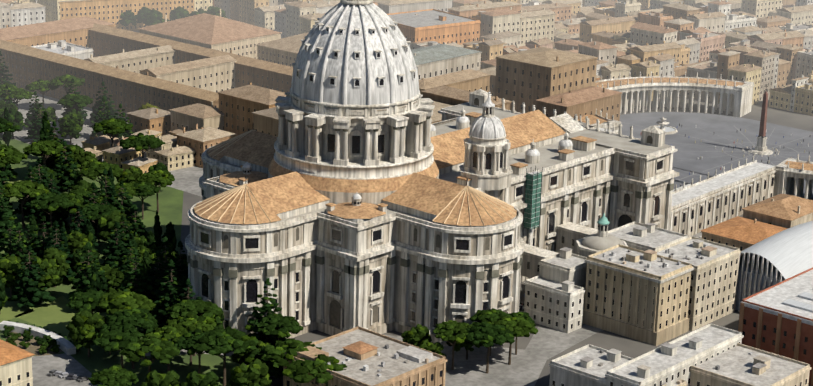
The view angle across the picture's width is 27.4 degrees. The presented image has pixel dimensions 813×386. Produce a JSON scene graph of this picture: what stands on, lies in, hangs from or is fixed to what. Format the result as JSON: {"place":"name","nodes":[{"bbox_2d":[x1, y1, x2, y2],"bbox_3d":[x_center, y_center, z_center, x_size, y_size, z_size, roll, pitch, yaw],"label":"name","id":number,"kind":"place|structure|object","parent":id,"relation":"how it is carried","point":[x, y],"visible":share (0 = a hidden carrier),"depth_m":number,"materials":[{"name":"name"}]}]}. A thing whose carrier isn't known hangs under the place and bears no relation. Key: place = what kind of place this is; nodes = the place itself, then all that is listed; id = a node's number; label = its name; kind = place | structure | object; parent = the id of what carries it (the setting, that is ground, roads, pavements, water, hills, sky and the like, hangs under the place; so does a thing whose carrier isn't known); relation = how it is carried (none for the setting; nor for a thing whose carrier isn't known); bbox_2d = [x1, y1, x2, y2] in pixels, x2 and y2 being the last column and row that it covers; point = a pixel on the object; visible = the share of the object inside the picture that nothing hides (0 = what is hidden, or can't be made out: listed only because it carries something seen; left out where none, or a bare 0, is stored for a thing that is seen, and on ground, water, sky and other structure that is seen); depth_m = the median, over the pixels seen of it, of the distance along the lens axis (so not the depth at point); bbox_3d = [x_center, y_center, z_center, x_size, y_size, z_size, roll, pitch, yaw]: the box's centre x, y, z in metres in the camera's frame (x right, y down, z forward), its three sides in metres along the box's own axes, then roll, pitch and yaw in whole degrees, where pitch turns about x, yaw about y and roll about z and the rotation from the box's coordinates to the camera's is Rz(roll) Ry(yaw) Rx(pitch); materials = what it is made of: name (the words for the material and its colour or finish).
{"place":"outdoors","nodes":[
{"label":"outdoors","id":0,"kind":"place"},
{"bbox_2d":[0,135,239,385],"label":"garden ground","id":1,"kind":"structure","parent":0,"point":[170,199],"depth_m":659.95,"materials":[{"name":"green plant"}]},
{"bbox_2d":[0,221,18,258],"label":"conifer tree","id":2,"kind":"object","parent":1,"relation":"on","point":[7,253],"visible":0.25,"depth_m":660.18,"materials":[{"name":"green plant"}]},
{"bbox_2d":[0,185,23,243],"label":"cedar","id":3,"kind":"object","parent":1,"relation":"on","point":[5,213],"visible":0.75,"depth_m":704.54,"materials":[{"name":"green plant"}]},
{"bbox_2d":[1,109,24,139],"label":"holm oak","id":4,"kind":"object","parent":1,"relation":"on","point":[16,117],"visible":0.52,"depth_m":878.13,"materials":[{"name":"green plant"}]},
{"bbox_2d":[0,256,26,296],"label":"holm oak","id":5,"kind":"object","parent":1,"relation":"on","point":[9,266],"visible":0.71,"depth_m":642.40,"materials":[{"name":"green plant"}]},
{"bbox_2d":[0,147,27,185],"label":"stone pine","id":6,"kind":"object","parent":1,"relation":"on","point":[13,155],"visible":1,"depth_m":780.89,"materials":[{"name":"green plant"}]},
{"bbox_2d":[0,88,33,110],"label":"stone pine","id":7,"kind":"object","parent":1,"relation":"on","point":[19,94],"visible":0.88,"depth_m":915.10,"materials":[{"name":"green plant"}]},
{"bbox_2d":[0,339,34,385],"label":"building","id":8,"kind":"structure","parent":1,"relation":"on","point":[15,365],"depth_m":556.26,"materials":[{"name":"paint"}]},
{"bbox_2d":[7,222,33,286],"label":"cedar","id":9,"kind":"object","parent":1,"relation":"on","point":[20,250],"visible":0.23,"depth_m":657.01,"materials":[{"name":"green plant"}]},
{"bbox_2d":[1,180,48,228],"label":"stone pine","id":10,"kind":"object","parent":1,"relation":"on","point":[29,188],"visible":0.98,"depth_m":726.72,"materials":[{"name":"green plant"}]},
{"bbox_2d":[13,165,39,217],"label":"cedar","id":11,"kind":"object","parent":1,"relation":"on","point":[28,210],"visible":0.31,"depth_m":743.95,"materials":[{"name":"green plant"}]},
{"bbox_2d":[7,245,55,307],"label":"cedar","id":12,"kind":"object","parent":1,"relation":"on","point":[25,291],"visible":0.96,"depth_m":635.30,"materials":[{"name":"green plant"}]},
{"bbox_2d":[24,91,42,127],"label":"conifer tree","id":13,"kind":"object","parent":1,"relation":"on","point":[28,120],"visible":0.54,"depth_m":902.10,"materials":[{"name":"green plant"}]},
{"bbox_2d":[0,168,78,355],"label":"lawns","id":14,"kind":"structure","parent":1,"relation":"on","point":[56,315],"depth_m":630.67,"materials":[{"name":"plant"}]},
{"bbox_2d":[0,320,79,354],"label":"garden ramp wall","id":15,"kind":"structure","parent":1,"relation":"on","point":[67,347],"depth_m":607.76,"materials":[{"name":"grey stone"}]},
{"bbox_2d":[19,262,62,290],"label":"holm oak","id":16,"kind":"object","parent":1,"relation":"on","point":[50,278],"visible":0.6,"depth_m":642.08,"materials":[{"name":"green plant"}]},
{"bbox_2d":[27,215,55,258],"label":"cedar","id":17,"kind":"object","parent":1,"relation":"on","point":[39,245],"visible":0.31,"depth_m":670.21,"materials":[{"name":"green plant"}]},
{"bbox_2d":[24,103,58,141],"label":"cedar","id":18,"kind":"object","parent":1,"relation":"on","point":[33,133],"visible":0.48,"depth_m":874.90,"materials":[{"name":"green plant"}]},
{"bbox_2d":[25,79,57,107],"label":"stone pine","id":19,"kind":"object","parent":1,"relation":"on","point":[41,85],"visible":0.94,"depth_m":940.96,"materials":[{"name":"green plant"}]},
{"bbox_2d":[30,158,54,189],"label":"tree","id":20,"kind":"object","parent":1,"relation":"on","point":[43,179],"visible":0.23,"depth_m":755.59,"materials":[{"name":"green plant"}]},
{"bbox_2d":[23,140,66,166],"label":"stone pine","id":21,"kind":"object","parent":1,"relation":"on","point":[48,147],"visible":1,"depth_m":797.42,"materials":[{"name":"green plant"}]},
{"bbox_2d":[39,121,63,168],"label":"cedar","id":22,"kind":"object","parent":1,"relation":"on","point":[48,161],"visible":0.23,"depth_m":824.25,"materials":[{"name":"green plant"}]},
{"bbox_2d":[30,192,73,227],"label":"stone pine","id":23,"kind":"object","parent":1,"relation":"on","point":[42,200],"visible":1,"depth_m":714.20,"materials":[{"name":"green plant"}]},
{"bbox_2d":[39,188,68,232],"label":"cedar","id":24,"kind":"object","parent":1,"relation":"on","point":[58,216],"visible":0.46,"depth_m":727.62,"materials":[{"name":"green plant"}]},
{"bbox_2d":[42,247,69,287],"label":"holm oak","id":25,"kind":"object","parent":1,"relation":"on","point":[55,257],"visible":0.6,"depth_m":656.37,"materials":[{"name":"green plant"}]},
{"bbox_2d":[41,221,75,280],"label":"cedar","id":26,"kind":"object","parent":1,"relation":"on","point":[64,249],"visible":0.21,"depth_m":664.08,"materials":[{"name":"green plant"}]},
{"bbox_2d":[52,141,77,189],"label":"cedar","id":27,"kind":"object","parent":1,"relation":"on","point":[65,176],"visible":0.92,"depth_m":789.10,"materials":[{"name":"green plant"}]},
{"bbox_2d":[50,74,84,91],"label":"stone pine","id":28,"kind":"object","parent":1,"relation":"on","point":[58,81],"visible":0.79,"depth_m":938.25,"materials":[{"name":"green plant"}]},
{"bbox_2d":[60,119,81,144],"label":"holm oak","id":29,"kind":"object","parent":1,"relation":"on","point":[71,127],"visible":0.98,"depth_m":870.20,"materials":[{"name":"green plant"}]},
{"bbox_2d":[58,195,89,229],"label":"stone pine","id":30,"kind":"object","parent":1,"relation":"on","point":[77,202],"visible":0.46,"depth_m":720.21,"materials":[{"name":"green plant"}]},
{"bbox_2d":[57,94,92,109],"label":"stone pine","id":31,"kind":"object","parent":1,"relation":"on","point":[69,100],"visible":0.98,"depth_m":897.72,"materials":[{"name":"green plant"}]},
{"bbox_2d":[66,231,91,253],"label":"holm oak","id":32,"kind":"object","parent":1,"relation":"on","point":[76,239],"visible":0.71,"depth_m":684.68,"materials":[{"name":"green plant"}]},
{"bbox_2d":[60,189,102,201],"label":"stone pine","id":33,"kind":"object","parent":1,"relation":"on","point":[80,194],"visible":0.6,"depth_m":728.45,"materials":[{"name":"green plant"}]},
{"bbox_2d":[67,149,97,176],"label":"holm oak","id":34,"kind":"object","parent":1,"relation":"on","point":[82,161],"visible":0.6,"depth_m":810.45,"materials":[{"name":"green plant"}]},
{"bbox_2d":[66,206,98,253],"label":"cedar","id":35,"kind":"object","parent":1,"relation":"on","point":[76,226],"visible":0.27,"depth_m":696.61,"materials":[{"name":"green plant"}]},
{"bbox_2d":[70,245,99,269],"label":"holm oak","id":36,"kind":"object","parent":1,"relation":"on","point":[74,260],"visible":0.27,"depth_m":666.54,"materials":[{"name":"green plant"}]},
{"bbox_2d":[65,242,105,308],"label":"cedar","id":37,"kind":"object","parent":1,"relation":"on","point":[81,282],"visible":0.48,"depth_m":635.75,"materials":[{"name":"green plant"}]},
{"bbox_2d":[66,310,105,356],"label":"holm oak","id":38,"kind":"object","parent":1,"relation":"on","point":[82,326],"visible":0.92,"depth_m":585.43,"materials":[{"name":"green plant"}]},
{"bbox_2d":[67,289,104,313],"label":"stone pine","id":39,"kind":"object","parent":1,"relation":"on","point":[90,298],"visible":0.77,"depth_m":600.40,"materials":[{"name":"green plant"}]},
{"bbox_2d":[75,182,104,235],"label":"cedar","id":40,"kind":"object","parent":1,"relation":"on","point":[99,202],"visible":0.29,"depth_m":721.55,"materials":[{"name":"green plant"}]},
{"bbox_2d":[79,204,120,245],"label":"stone pine","id":41,"kind":"object","parent":1,"relation":"on","point":[91,211],"visible":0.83,"depth_m":706.42,"materials":[{"name":"green plant"}]},
{"bbox_2d":[78,162,123,188],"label":"stone pine","id":42,"kind":"object","parent":1,"relation":"on","point":[92,170],"visible":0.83,"depth_m":760.16,"materials":[{"name":"green plant"}]},
{"bbox_2d":[90,96,112,135],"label":"cedar","id":43,"kind":"object","parent":1,"relation":"on","point":[105,115],"visible":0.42,"depth_m":883.21,"materials":[{"name":"green plant"}]},
{"bbox_2d":[90,81,117,123],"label":"cedar","id":44,"kind":"object","parent":1,"relation":"on","point":[95,107],"visible":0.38,"depth_m":914.12,"materials":[{"name":"green plant"}]},
{"bbox_2d":[93,169,116,206],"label":"cedar","id":45,"kind":"object","parent":1,"relation":"on","point":[104,194],"visible":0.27,"depth_m":732.87,"materials":[{"name":"green plant"}]},
{"bbox_2d":[99,264,123,292],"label":"holm oak","id":46,"kind":"object","parent":1,"relation":"on","point":[114,276],"visible":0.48,"depth_m":640.27,"materials":[{"name":"green plant"}]},
{"bbox_2d":[93,118,132,146],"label":"stone pine","id":47,"kind":"object","parent":1,"relation":"on","point":[112,126],"visible":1,"depth_m":838.57,"materials":[{"name":"green plant"}]},
{"bbox_2d":[88,365,138,385],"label":"stone pine","id":48,"kind":"object","parent":1,"relation":"on","point":[116,375],"visible":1,"depth_m":536.94,"materials":[{"name":"green plant"}]},
{"bbox_2d":[97,210,129,241],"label":"holm oak","id":49,"kind":"object","parent":1,"relation":"on","point":[105,223],"visible":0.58,"depth_m":700.59,"materials":[{"name":"green plant"}]},
{"bbox_2d":[100,222,130,270],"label":"cedar","id":50,"kind":"object","parent":1,"relation":"on","point":[116,253],"visible":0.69,"depth_m":668.56,"materials":[{"name":"green plant"}]},
{"bbox_2d":[92,328,146,367],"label":"stone pine","id":51,"kind":"object","parent":1,"relation":"on","point":[120,339],"visible":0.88,"depth_m":565.71,"materials":[{"name":"green plant"}]},
{"bbox_2d":[111,181,138,221],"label":"cedar","id":52,"kind":"object","parent":1,"relation":"on","point":[127,205],"visible":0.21,"depth_m":720.76,"materials":[{"name":"green plant"}]},
{"bbox_2d":[97,290,155,313],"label":"stone pine","id":53,"kind":"object","parent":1,"relation":"on","point":[117,301],"visible":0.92,"depth_m":592.58,"materials":[{"name":"green plant"}]},
{"bbox_2d":[115,166,142,183],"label":"tree","id":54,"kind":"object","parent":1,"relation":"on","point":[132,174],"visible":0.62,"depth_m":781.30,"materials":[{"name":"green plant"}]},
{"bbox_2d":[102,308,158,368],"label":"stone pine","id":55,"kind":"object","parent":1,"relation":"on","point":[134,318],"visible":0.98,"depth_m":574.64,"materials":[{"name":"green plant"}]},
{"bbox_2d":[124,204,147,240],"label":"cedar","id":56,"kind":"object","parent":1,"relation":"on","point":[138,232],"visible":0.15,"depth_m":692.67,"materials":[{"name":"green plant"}]},
{"bbox_2d":[117,248,155,313],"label":"cedar","id":57,"kind":"object","parent":1,"relation":"on","point":[137,286],"visible":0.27,"depth_m":626.95,"materials":[{"name":"green plant"}]},
{"bbox_2d":[119,133,164,157],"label":"stone pine","id":58,"kind":"object","parent":1,"relation":"on","point":[140,142],"visible":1,"depth_m":813.93,"materials":[{"name":"green plant"}]},
{"bbox_2d":[132,182,160,219],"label":"stone pine","id":59,"kind":"object","parent":1,"relation":"on","point":[144,189],"visible":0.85,"depth_m":745.47,"materials":[{"name":"green plant"}]},
{"bbox_2d":[119,336,179,371],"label":"stone pine","id":60,"kind":"object","parent":1,"relation":"on","point":[164,352],"visible":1,"depth_m":555.95,"materials":[{"name":"green plant"}]},
{"bbox_2d":[137,170,174,211],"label":"stone pine","id":61,"kind":"object","parent":1,"relation":"on","point":[163,178],"visible":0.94,"depth_m":755.49,"materials":[{"name":"green plant"}]},
{"bbox_2d":[81,101,236,173],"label":"buildings","id":62,"kind":"structure","parent":1,"relation":"on","point":[188,135],"depth_m":848.25,"materials":[{"name":"tile"}]},
{"bbox_2d":[141,370,180,385],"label":"holm oak","id":63,"kind":"object","parent":1,"relation":"on","point":[156,378],"visible":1,"depth_m":542.39,"materials":[{"name":"green plant"}]},
{"bbox_2d":[149,236,179,275],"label":"cedar","id":64,"kind":"object","parent":1,"relation":"on","point":[167,248],"visible":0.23,"depth_m":641.33,"materials":[{"name":"green plant"}]},
{"bbox_2d":[152,259,184,332],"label":"cedar","id":65,"kind":"object","parent":1,"relation":"on","point":[170,297],"visible":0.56,"depth_m":610.21,"materials":[{"name":"green plant"}]},
{"bbox_2d":[145,325,191,371],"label":"stone pine","id":66,"kind":"object","parent":1,"relation":"on","point":[166,332],"visible":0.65,"depth_m":570.21,"materials":[{"name":"green plant"}]},
{"bbox_2d":[162,222,177,253],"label":"cypress","id":67,"kind":"object","parent":1,"relation":"on","point":[169,234],"visible":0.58,"depth_m":684.27,"materials":[{"name":"green plant"}]},
{"bbox_2d":[166,314,215,365],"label":"stone pine","id":68,"kind":"object","parent":1,"relation":"on","point":[192,324],"visible":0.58,"depth_m":580.84,"materials":[{"name":"green plant"}]},
{"bbox_2d":[165,299,223,355],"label":"stone pine","id":69,"kind":"object","parent":1,"relation":"on","point":[210,310],"visible":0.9,"depth_m":588.70,"materials":[{"name":"green plant"}]},
{"bbox_2d":[174,328,220,373],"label":"stone pine","id":70,"kind":"object","parent":1,"relation":"on","point":[184,343],"visible":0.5,"depth_m":565.55,"materials":[{"name":"green plant"}]},
{"bbox_2d":[181,371,219,385],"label":"holm oak","id":71,"kind":"object","parent":1,"relation":"on","point":[194,378],"visible":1,"depth_m":543.37,"materials":[{"name":"green plant"}]},
{"bbox_2d":[191,326,257,385],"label":"stone pine","id":72,"kind":"object","parent":1,"relation":"on","point":[228,338],"visible":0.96,"depth_m":561.17,"materials":[{"name":"green plant"}]},
{"bbox_2d":[229,359,272,385],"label":"holm oak","id":73,"kind":"object","parent":1,"relation":"on","point":[255,373],"visible":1,"depth_m":548.13,"materials":[{"name":"green plant"}]},
{"bbox_2d":[243,345,282,377],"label":"holm oak","id":74,"kind":"object","parent":1,"relation":"on","point":[253,356],"visible":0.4,"depth_m":563.71,"materials":[{"name":"green plant"}]},
{"bbox_2d":[245,278,290,346],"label":"cedar","id":75,"kind":"object","parent":1,"relation":"on","point":[267,307],"visible":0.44,"depth_m":593.48,"materials":[{"name":"green plant"}]},
{"bbox_2d":[257,314,303,340],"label":"stone pine","id":76,"kind":"object","parent":1,"relation":"on","point":[268,324],"visible":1,"depth_m":583.31,"materials":[{"name":"green plant"}]},
{"bbox_2d":[262,338,321,367],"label":"stone pine","id":77,"kind":"object","parent":1,"relation":"on","point":[291,347],"visible":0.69,"depth_m":552.69,"materials":[{"name":"green plant"}]},
{"bbox_2d":[47,236,701,382],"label":"parked cars","id":78,"kind":"object","parent":1,"relation":"on","point":[69,376],"visible":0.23,"depth_m":573.52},
{"bbox_2d":[2,93,701,385],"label":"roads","id":79,"kind":"structure","parent":0,"point":[526,366],"depth_m":601.14,"materials":[{"name":"grey asphalt"}]},
{"bbox_2d":[133,30,812,385],"bbox_3d":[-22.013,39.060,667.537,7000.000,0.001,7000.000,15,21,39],"label":"ground","id":80,"kind":"structure","parent":0,"point":[626,346],"depth_m":644.31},
{"bbox_2d":[0,16,292,135],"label":"belvedere galleries","id":81,"kind":"object","parent":80,"relation":"on","point":[133,71],"visible":0.77,"depth_m":971.00,"materials":[{"name":"tile"}]},
{"bbox_2d":[282,354,346,385],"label":"stone pine","id":82,"kind":"object","parent":80,"relation":"on","point":[298,370],"visible":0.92,"depth_m":540.95,"materials":[{"name":"green plant"}]},
{"bbox_2d":[283,326,446,385],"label":"palazzo","id":83,"kind":"structure","parent":80,"relation":"on","point":[367,357],"depth_m":550.93,"materials":[{"name":"grey concrete"}]},
{"bbox_2d":[138,9,622,136],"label":"apostolic palace","id":84,"kind":"structure","parent":80,"relation":"on","point":[551,79],"depth_m":919.01,"materials":[{"name":"tile"}]},
{"bbox_2d":[0,0,812,115],"bbox_3d":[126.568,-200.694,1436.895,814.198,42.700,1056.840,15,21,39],"label":"city blocks","id":85,"kind":"structure","parent":80,"relation":"on","point":[760,44],"depth_m":1094.03,"materials":[{"name":"tile"}]},
{"bbox_2d":[59,0,193,30],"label":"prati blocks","id":86,"kind":"structure","parent":85,"relation":"on","point":[110,11],"depth_m":1174.42,"materials":[{"name":"stone"}]},
{"bbox_2d":[401,324,431,346],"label":"holm oak","id":87,"kind":"object","parent":80,"relation":"on","point":[418,334],"visible":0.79,"depth_m":595.01,"materials":[{"name":"green plant"}]},
{"bbox_2d":[417,339,445,356],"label":"tree","id":88,"kind":"object","parent":80,"relation":"on","point":[435,347],"visible":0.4,"depth_m":581.13,"materials":[{"name":"green plant"}]},
{"bbox_2d":[185,89,678,346],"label":"basilica","id":89,"kind":"structure","parent":80,"relation":"on","point":[428,252],"depth_m":614.64,"materials":[{"name":"beige stone"}]},
{"bbox_2d":[268,0,438,203],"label":"dome","id":90,"kind":"structure","parent":89,"relation":"on","point":[354,110],"depth_m":625.53,"materials":[{"name":"stone"}]},
{"bbox_2d":[459,92,512,189],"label":"small dome","id":91,"kind":"structure","parent":89,"relation":"on","point":[484,166],"depth_m":649.92,"materials":[{"name":"white stone"}]},
{"bbox_2d":[433,320,471,369],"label":"stone pine","id":92,"kind":"object","parent":80,"relation":"on","point":[446,330],"visible":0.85,"depth_m":583.20,"materials":[{"name":"green plant"}]},
{"bbox_2d":[465,322,514,372],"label":"stone pine","id":93,"kind":"object","parent":80,"relation":"on","point":[486,335],"visible":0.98,"depth_m":579.83,"materials":[{"name":"green plant"}]},
{"bbox_2d":[469,308,510,355],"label":"stone pine","id":94,"kind":"object","parent":80,"relation":"on","point":[489,315],"visible":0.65,"depth_m":597.69,"materials":[{"name":"green plant"}]},
{"bbox_2d":[491,315,537,364],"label":"stone pine","id":95,"kind":"object","parent":80,"relation":"on","point":[520,326],"visible":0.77,"depth_m":588.85,"materials":[{"name":"green plant"}]},
{"bbox_2d":[521,166,542,280],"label":"scaffolding","id":96,"kind":"object","parent":80,"relation":"on","point":[533,189],"visible":0.9,"depth_m":672.17,"materials":[{"name":"metal"},{"name":"fabric netting"}]},
{"bbox_2d":[521,213,740,345],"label":"sacristy","id":97,"kind":"structure","parent":80,"relation":"on","point":[650,283],"depth_m":632.75,"materials":[{"name":"beige stone"}]},
{"bbox_2d":[578,71,753,132],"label":"colonnade","id":98,"kind":"object","parent":80,"relation":"on","point":[739,104],"visible":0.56,"depth_m":979.81,"materials":[{"name":"stone"}]},
{"bbox_2d":[549,323,811,385],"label":"santa marta blocks","id":99,"kind":"structure","parent":80,"relation":"on","point":[710,354],"depth_m":558.37,"materials":[{"name":"white concrete"}]},
{"bbox_2d":[701,194,812,255],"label":"orange roof wing","id":100,"kind":"structure","parent":80,"relation":"on","point":[752,226],"depth_m":735.12,"materials":[{"name":"orange tile"}]},
{"bbox_2d":[735,221,812,310],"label":"audience hall","id":101,"kind":"structure","parent":80,"relation":"on","point":[774,259],"depth_m":651.92,"materials":[{"name":"concrete"}]},
{"bbox_2d":[738,267,812,385],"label":"brick palazzo","id":102,"kind":"structure","parent":80,"relation":"on","point":[777,318],"depth_m":592.84,"materials":[{"name":"red brick"}]},
{"bbox_2d":[773,154,812,199],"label":"colonnade","id":103,"kind":"object","parent":80,"relation":"on","point":[791,174],"visible":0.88,"depth_m":802.37,"materials":[{"name":"stone"}]},
{"bbox_2d":[620,112,812,196],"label":"piazza paving","id":104,"kind":"structure","parent":0,"point":[699,127],"depth_m":921.09,"materials":[{"name":"grey stone"}]},
{"bbox_2d":[670,155,775,236],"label":"braccio","id":105,"kind":"object","parent":104,"relation":"on","point":[700,205],"visible":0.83,"depth_m":768.54,"materials":[{"name":"beige stone"}]},
{"bbox_2d":[742,84,779,156],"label":"obelisk","id":106,"kind":"object","parent":104,"relation":"on","point":[760,148],"visible":0.9,"depth_m":893.86,"materials":[{"name":"stone"}]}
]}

